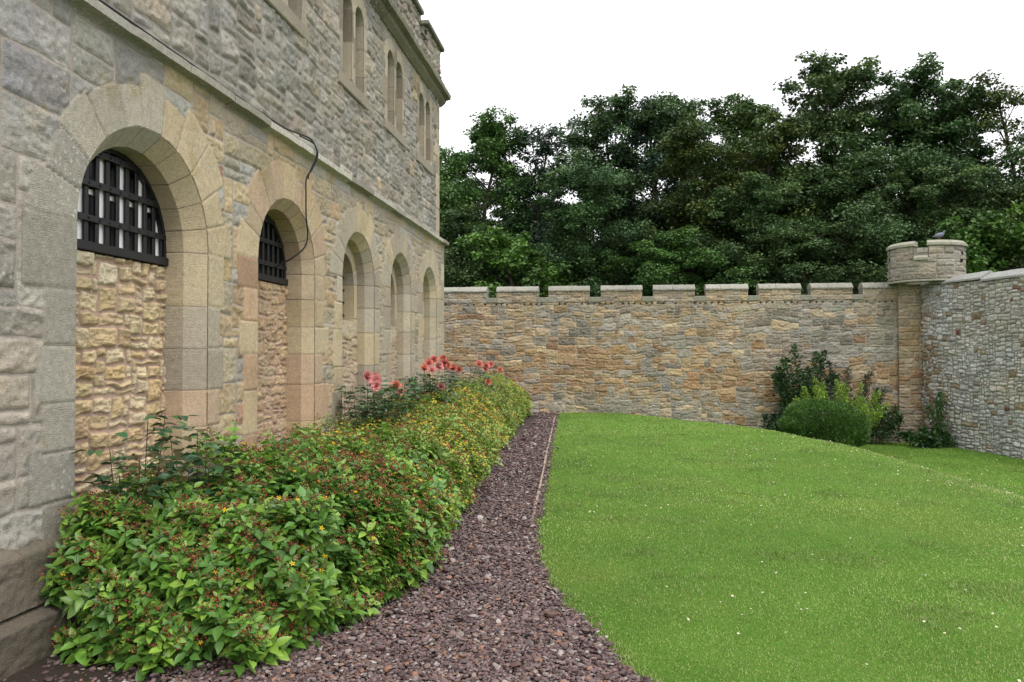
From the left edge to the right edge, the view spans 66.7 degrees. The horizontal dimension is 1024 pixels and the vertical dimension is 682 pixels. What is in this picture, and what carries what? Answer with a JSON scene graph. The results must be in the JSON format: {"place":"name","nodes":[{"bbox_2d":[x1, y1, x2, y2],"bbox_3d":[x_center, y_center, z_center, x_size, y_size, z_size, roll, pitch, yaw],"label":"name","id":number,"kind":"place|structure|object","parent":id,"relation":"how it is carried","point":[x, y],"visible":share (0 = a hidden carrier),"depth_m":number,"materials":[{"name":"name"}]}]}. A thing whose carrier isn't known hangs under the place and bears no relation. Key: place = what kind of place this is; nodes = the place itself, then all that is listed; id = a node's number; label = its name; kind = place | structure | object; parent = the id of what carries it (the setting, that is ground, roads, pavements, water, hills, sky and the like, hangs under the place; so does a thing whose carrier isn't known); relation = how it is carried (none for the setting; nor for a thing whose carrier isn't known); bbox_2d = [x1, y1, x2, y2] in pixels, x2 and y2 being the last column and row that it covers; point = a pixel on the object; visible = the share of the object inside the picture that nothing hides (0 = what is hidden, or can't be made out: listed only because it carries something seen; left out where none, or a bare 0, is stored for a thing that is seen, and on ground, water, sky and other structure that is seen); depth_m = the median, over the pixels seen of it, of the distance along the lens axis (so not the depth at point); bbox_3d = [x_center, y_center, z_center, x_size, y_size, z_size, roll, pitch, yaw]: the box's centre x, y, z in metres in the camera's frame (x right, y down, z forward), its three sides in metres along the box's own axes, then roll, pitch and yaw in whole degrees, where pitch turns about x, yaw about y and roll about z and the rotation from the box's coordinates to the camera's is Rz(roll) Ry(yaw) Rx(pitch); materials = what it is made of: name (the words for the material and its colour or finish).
{"place":"outdoors","nodes":[
{"label":"outdoors","id":0,"kind":"place"},
{"bbox_2d":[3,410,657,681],"bbox_3d":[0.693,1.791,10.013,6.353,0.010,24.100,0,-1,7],"label":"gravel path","id":1,"kind":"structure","parent":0,"point":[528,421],"depth_m":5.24,"materials":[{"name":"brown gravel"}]},
{"bbox_2d":[0,0,450,680],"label":"castle building","id":2,"kind":"structure","parent":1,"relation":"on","point":[154,230],"depth_m":5.92,"materials":[{"name":"stone"}]},
{"bbox_2d":[98,0,317,267],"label":"cable","id":3,"kind":"object","parent":2,"relation":"attached to","point":[142,29],"visible":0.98,"depth_m":7.42,"materials":[{"name":"black rubber"}]},
{"bbox_2d":[0,417,527,681],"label":"soil","id":4,"kind":"structure","parent":1,"relation":"on","point":[34,671],"depth_m":3.88,"materials":[{"name":"brown soil"}]},
{"bbox_2d":[71,409,196,521],"bbox_3d":[-2.178,1.031,4.597,0.664,1.305,0.676,0,-1,7],"label":"rose bush","id":5,"kind":"object","parent":4,"relation":"on","point":[160,477],"visible":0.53,"depth_m":4.51,"materials":[{"name":"green plant"}]},
{"bbox_2d":[127,421,247,502],"bbox_3d":[-2.150,1.106,5.124,0.749,1.174,0.769,0,-1,-9],"label":"rose bush","id":6,"kind":"object","parent":4,"relation":"on","point":[187,457],"visible":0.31,"depth_m":5.01,"materials":[{"name":"green plant"}]},
{"bbox_2d":[37,419,449,681],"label":"hypericum shrub","id":7,"kind":"object","parent":4,"relation":"on","point":[239,570],"visible":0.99,"depth_m":4.26,"materials":[{"name":"green plant"}]},
{"bbox_2d":[278,427,310,447],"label":"rose bush","id":8,"kind":"object","parent":4,"relation":"on","point":[283,439],"visible":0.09,"depth_m":6.76,"materials":[{"name":"green plant"}]},
{"bbox_2d":[215,420,467,563],"bbox_3d":[-1.290,1.287,6.851,1.936,1.277,2.390,0,-1,7],"label":"hypericum shrub","id":9,"kind":"object","parent":4,"relation":"on","point":[440,478],"visible":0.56,"depth_m":6.67,"materials":[{"name":"green plant"}]},
{"bbox_2d":[334,370,415,440],"bbox_3d":[-1.536,1.041,8.734,0.961,1.434,0.939,0,-1,-20],"label":"rose bush","id":10,"kind":"object","parent":4,"relation":"on","point":[374,379],"visible":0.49,"depth_m":8.77,"materials":[{"name":"green plant"}]},
{"bbox_2d":[359,378,426,423],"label":"rose bush","id":11,"kind":"object","parent":4,"relation":"on","point":[403,395],"visible":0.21,"depth_m":9.85,"materials":[{"name":"green plant"}]},
{"bbox_2d":[314,404,490,513],"bbox_3d":[-1.124,1.334,8.732,1.861,1.178,2.532,0,-1,7],"label":"hypericum shrub","id":12,"kind":"object","parent":4,"relation":"on","point":[458,452],"visible":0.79,"depth_m":8.52,"materials":[{"name":"green plant"}]},
{"bbox_2d":[386,381,457,445],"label":"rose bush","id":13,"kind":"object","parent":4,"relation":"on","point":[427,384],"visible":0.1,"depth_m":11.10,"materials":[{"name":"green plant"}]},
{"bbox_2d":[405,354,462,406],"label":"rose bush","id":14,"kind":"object","parent":4,"relation":"on","point":[442,362],"visible":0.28,"depth_m":11.78,"materials":[{"name":"pink plant"}]},
{"bbox_2d":[377,383,503,476],"bbox_3d":[-0.941,1.290,11.022,1.665,1.376,3.145,0,-1,7],"label":"hypericum shrub","id":15,"kind":"object","parent":4,"relation":"on","point":[481,424],"visible":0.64,"depth_m":10.76,"materials":[{"name":"green plant"}]},
{"bbox_2d":[422,372,491,399],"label":"rose bush","id":16,"kind":"object","parent":4,"relation":"on","point":[488,381],"visible":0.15,"depth_m":13.58,"materials":[{"name":"green plant"}]},
{"bbox_2d":[429,377,519,451],"bbox_3d":[-0.639,1.342,13.946,1.450,1.368,3.688,0,-1,7],"label":"hypericum shrub","id":17,"kind":"object","parent":4,"relation":"on","point":[506,420],"visible":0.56,"depth_m":14.20,"materials":[{"name":"green plant"}]},
{"bbox_2d":[456,360,509,396],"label":"rose bush","id":18,"kind":"object","parent":4,"relation":"on","point":[487,365],"visible":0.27,"depth_m":15.27,"materials":[{"name":"pink plant"}]},
{"bbox_2d":[461,370,533,428],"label":"hypericum shrub","id":19,"kind":"object","parent":4,"relation":"on","point":[517,395],"visible":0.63,"depth_m":17.68,"materials":[{"name":"green plant"}]},
{"bbox_2d":[528,412,555,532],"bbox_3d":[0.683,1.880,14.197,0.037,0.106,14.403,0,-1,4],"label":"path edging","id":20,"kind":"object","parent":1,"relation":"on","point":[537,496],"visible":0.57,"depth_m":10.42,"materials":[{"name":"grey metal"}]},
{"bbox_2d":[418,0,1023,236],"label":"sky","id":21,"kind":"structure","parent":0,"point":[536,60],"materials":[{"name":"white"}]},
{"bbox_2d":[534,412,1023,681],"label":"lawn","id":22,"kind":"structure","parent":0,"point":[734,618],"depth_m":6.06,"materials":[{"name":"green plant"}]},
{"bbox_2d":[444,282,898,441],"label":"wall","id":23,"kind":"structure","parent":22,"relation":"on","point":[715,353],"depth_m":21.20,"materials":[{"name":"stone"}]},
{"bbox_2d":[761,406,784,430],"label":"laurel shrub","id":24,"kind":"object","parent":22,"relation":"on","point":[773,423],"visible":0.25,"depth_m":20.23,"materials":[{"name":"green plant"}]},
{"bbox_2d":[576,419,1023,681],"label":"daisies","id":25,"kind":"object","parent":22,"relation":"on","point":[800,522],"visible":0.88,"depth_m":8.02,"materials":[{"name":"white plant"}]},
{"bbox_2d":[769,343,839,411],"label":"laurel shrub","id":26,"kind":"object","parent":22,"relation":"on","point":[781,381],"visible":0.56,"depth_m":20.09,"materials":[{"name":"green plant"}]},
{"bbox_2d":[776,398,871,446],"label":"clipped yew","id":27,"kind":"object","parent":22,"relation":"on","point":[837,422],"visible":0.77,"depth_m":17.53,"materials":[{"name":"green plant"}]},
{"bbox_2d":[788,376,890,427],"bbox_3d":[7.686,1.734,18.501,2.273,1.797,1.751,0,-1,7],"label":"privet bush","id":28,"kind":"object","parent":22,"relation":"on","point":[860,404],"visible":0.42,"depth_m":18.30,"materials":[{"name":"green plant"}]},
{"bbox_2d":[811,360,888,425],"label":"grey green shrub","id":29,"kind":"object","parent":22,"relation":"on","point":[831,397],"visible":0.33,"depth_m":19.82,"materials":[{"name":"green plant"}]},
{"bbox_2d":[853,388,904,445],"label":"ivy shrub","id":30,"kind":"object","parent":22,"relation":"on","point":[896,420],"visible":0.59,"depth_m":19.64,"materials":[{"name":"green plant"}]},
{"bbox_2d":[886,240,967,442],"bbox_3d":[10.795,0.120,20.248,1.873,5.280,1.880,0,-1,7],"label":"corner turret","id":31,"kind":"object","parent":22,"relation":"on","point":[912,267],"visible":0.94,"depth_m":20.30,"materials":[{"name":"stone"}]},
{"bbox_2d":[932,230,944,239],"bbox_3d":[10.730,-2.661,19.529,0.340,0.244,0.124,0,-1,7],"label":"pigeon","id":32,"kind":"object","parent":31,"relation":"on","point":[939,235],"visible":1,"depth_m":19.49,"materials":[{"name":"grey"}]},
{"bbox_2d":[899,426,957,448],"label":"ivy plant","id":33,"kind":"object","parent":22,"relation":"on","point":[924,436],"visible":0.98,"depth_m":19.03,"materials":[{"name":"green plant"}]},
{"bbox_2d":[924,391,949,442],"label":"sapling","id":34,"kind":"object","parent":22,"relation":"on","point":[938,402],"visible":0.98,"depth_m":19.15,"materials":[{"name":"green plant"}]},
{"label":"ground","id":35,"kind":"structure","parent":0,"visible":0},
{"bbox_2d":[439,145,501,285],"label":"sycamore tree","id":36,"kind":"object","parent":35,"relation":"on","point":[462,174],"visible":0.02,"depth_m":31.64,"materials":[{"name":"green plant"}]},
{"bbox_2d":[449,173,502,242],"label":"sycamore tree","id":37,"kind":"object","parent":35,"relation":"on","point":[492,221],"visible":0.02,"depth_m":38.72,"materials":[{"name":"green plant"}]},
{"bbox_2d":[439,204,520,297],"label":"sycamore tree","id":38,"kind":"object","parent":35,"relation":"on","point":[453,221],"visible":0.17,"depth_m":27.41,"materials":[{"name":"green plant"}]},
{"bbox_2d":[439,104,551,294],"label":"sycamore tree","id":39,"kind":"object","parent":35,"relation":"on","point":[487,153],"visible":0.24,"depth_m":31.28,"materials":[{"name":"green plant"}]},
{"bbox_2d":[488,197,539,234],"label":"sycamore tree","id":40,"kind":"object","parent":35,"relation":"on","point":[499,213],"visible":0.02,"depth_m":40.04,"materials":[{"name":"green plant"}]},
{"bbox_2d":[455,225,573,297],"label":"sycamore tree","id":41,"kind":"object","parent":35,"relation":"on","point":[498,248],"visible":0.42,"depth_m":26.22,"materials":[{"name":"green plant"}]},
{"bbox_2d":[493,118,602,291],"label":"ash tree","id":42,"kind":"object","parent":35,"relation":"on","point":[544,146],"visible":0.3,"depth_m":31.16,"materials":[{"name":"green plant"}]},
{"bbox_2d":[501,200,594,279],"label":"sycamore tree","id":43,"kind":"object","parent":35,"relation":"on","point":[539,218],"depth_m":36.38,"materials":[{"name":"green plant"}]},
{"bbox_2d":[511,161,652,296],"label":"sycamore tree","id":44,"kind":"object","parent":35,"relation":"on","point":[583,217],"visible":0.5,"depth_m":27.47,"materials":[{"name":"green plant"}]},
{"bbox_2d":[539,166,647,276],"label":"sycamore tree","id":45,"kind":"object","parent":35,"relation":"on","point":[605,216],"visible":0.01,"depth_m":37.38,"materials":[{"name":"green plant"}]},
{"bbox_2d":[517,84,684,287],"bbox_3d":[3.881,-3.538,32.060,7.514,13.745,8.178,-1,-1,38],"label":"sycamore tree","id":46,"kind":"object","parent":35,"relation":"on","point":[601,122],"visible":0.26,"depth_m":31.58,"materials":[{"name":"green plant"}]},
{"bbox_2d":[595,91,705,285],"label":"ash tree","id":47,"kind":"object","parent":35,"relation":"on","point":[642,140],"visible":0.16,"depth_m":30.75,"materials":[{"name":"green plant"}]},
{"bbox_2d":[599,225,778,295],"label":"sycamore tree","id":48,"kind":"object","parent":35,"relation":"on","point":[675,241],"visible":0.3,"depth_m":25.23,"materials":[{"name":"green plant"}]},
{"bbox_2d":[633,114,751,295],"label":"maple tree","id":49,"kind":"object","parent":35,"relation":"on","point":[683,141],"visible":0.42,"depth_m":27.86,"materials":[{"name":"green plant"}]},
{"bbox_2d":[615,91,791,294],"bbox_3d":[7.199,-3.452,31.577,8.062,13.550,7.408,-1,-1,31],"label":"sycamore tree","id":50,"kind":"object","parent":35,"relation":"on","point":[686,108],"visible":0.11,"depth_m":30.71,"materials":[{"name":"green plant"}]},
{"bbox_2d":[677,92,814,277],"bbox_3d":[9.223,-3.454,31.848,8.373,13.458,8.362,0,-1,-21],"label":"sycamore tree","id":51,"kind":"object","parent":35,"relation":"on","point":[746,112],"visible":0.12,"depth_m":31.00,"materials":[{"name":"green plant"}]},
{"bbox_2d":[659,171,846,295],"bbox_3d":[8.156,-1.289,26.731,6.107,8.871,5.612,0,-1,17],"label":"sycamore tree","id":52,"kind":"object","parent":35,"relation":"on","point":[758,213],"visible":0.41,"depth_m":26.09,"materials":[{"name":"green plant"}]},
{"bbox_2d":[690,109,855,283],"bbox_3d":[9.322,-2.591,28.138,5.969,11.742,5.948,1,-1,-36],"label":"maple tree","id":53,"kind":"object","parent":35,"relation":"on","point":[771,147],"visible":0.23,"depth_m":27.83,"materials":[{"name":"green plant"}]},
{"bbox_2d":[738,220,887,294],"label":"sycamore tree","id":54,"kind":"object","parent":35,"relation":"on","point":[791,236],"visible":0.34,"depth_m":24.81,"materials":[{"name":"green plant"}]},
{"bbox_2d":[713,49,933,284],"bbox_3d":[11.871,-3.811,29.873,7.781,14.233,8.468,1,-1,-44],"label":"sycamore tree","id":55,"kind":"object","parent":35,"relation":"on","point":[836,88],"visible":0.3,"depth_m":28.87,"materials":[{"name":"green plant"}]},
{"bbox_2d":[783,145,934,293],"bbox_3d":[11.790,-1.757,26.753,5.612,9.846,6.107,-1,-1,27],"label":"sycamore tree","id":56,"kind":"object","parent":35,"relation":"on","point":[869,237],"visible":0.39,"depth_m":26.46,"materials":[{"name":"green plant"}]},
{"bbox_2d":[814,51,1016,278],"bbox_3d":[14.941,-3.677,29.490,8.294,13.940,7.621,0,-1,-17],"label":"sycamore tree","id":57,"kind":"object","parent":35,"relation":"on","point":[904,94],"visible":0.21,"depth_m":28.65,"materials":[{"name":"green plant"}]},
{"bbox_2d":[865,162,1023,281],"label":"sycamore tree","id":58,"kind":"object","parent":35,"relation":"on","point":[939,185],"visible":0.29,"depth_m":25.63,"materials":[{"name":"green plant"}]},
{"bbox_2d":[872,89,1023,265],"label":"sycamore tree","id":59,"kind":"object","parent":35,"relation":"on","point":[957,130],"visible":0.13,"depth_m":28.39,"materials":[{"name":"green plant"}]},
{"bbox_2d":[918,208,1023,273],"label":"sycamore tree","id":60,"kind":"object","parent":35,"relation":"on","point":[989,229],"visible":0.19,"depth_m":23.07,"materials":[{"name":"green plant"}]},
{"bbox_2d":[920,268,1023,459],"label":"wall","id":61,"kind":"structure","parent":35,"relation":"on","point":[972,334],"depth_m":18.55,"materials":[{"name":"stone"}]},
{"bbox_2d":[955,69,1023,270],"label":"beech tree","id":62,"kind":"object","parent":35,"relation":"on","point":[1014,99],"visible":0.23,"depth_m":27.81,"materials":[{"name":"green plant"}]},
{"bbox_2d":[996,200,1023,270],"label":"sycamore tree","id":63,"kind":"object","parent":35,"relation":"on","point":[1019,210],"visible":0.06,"depth_m":23.55,"materials":[{"name":"green plant"}]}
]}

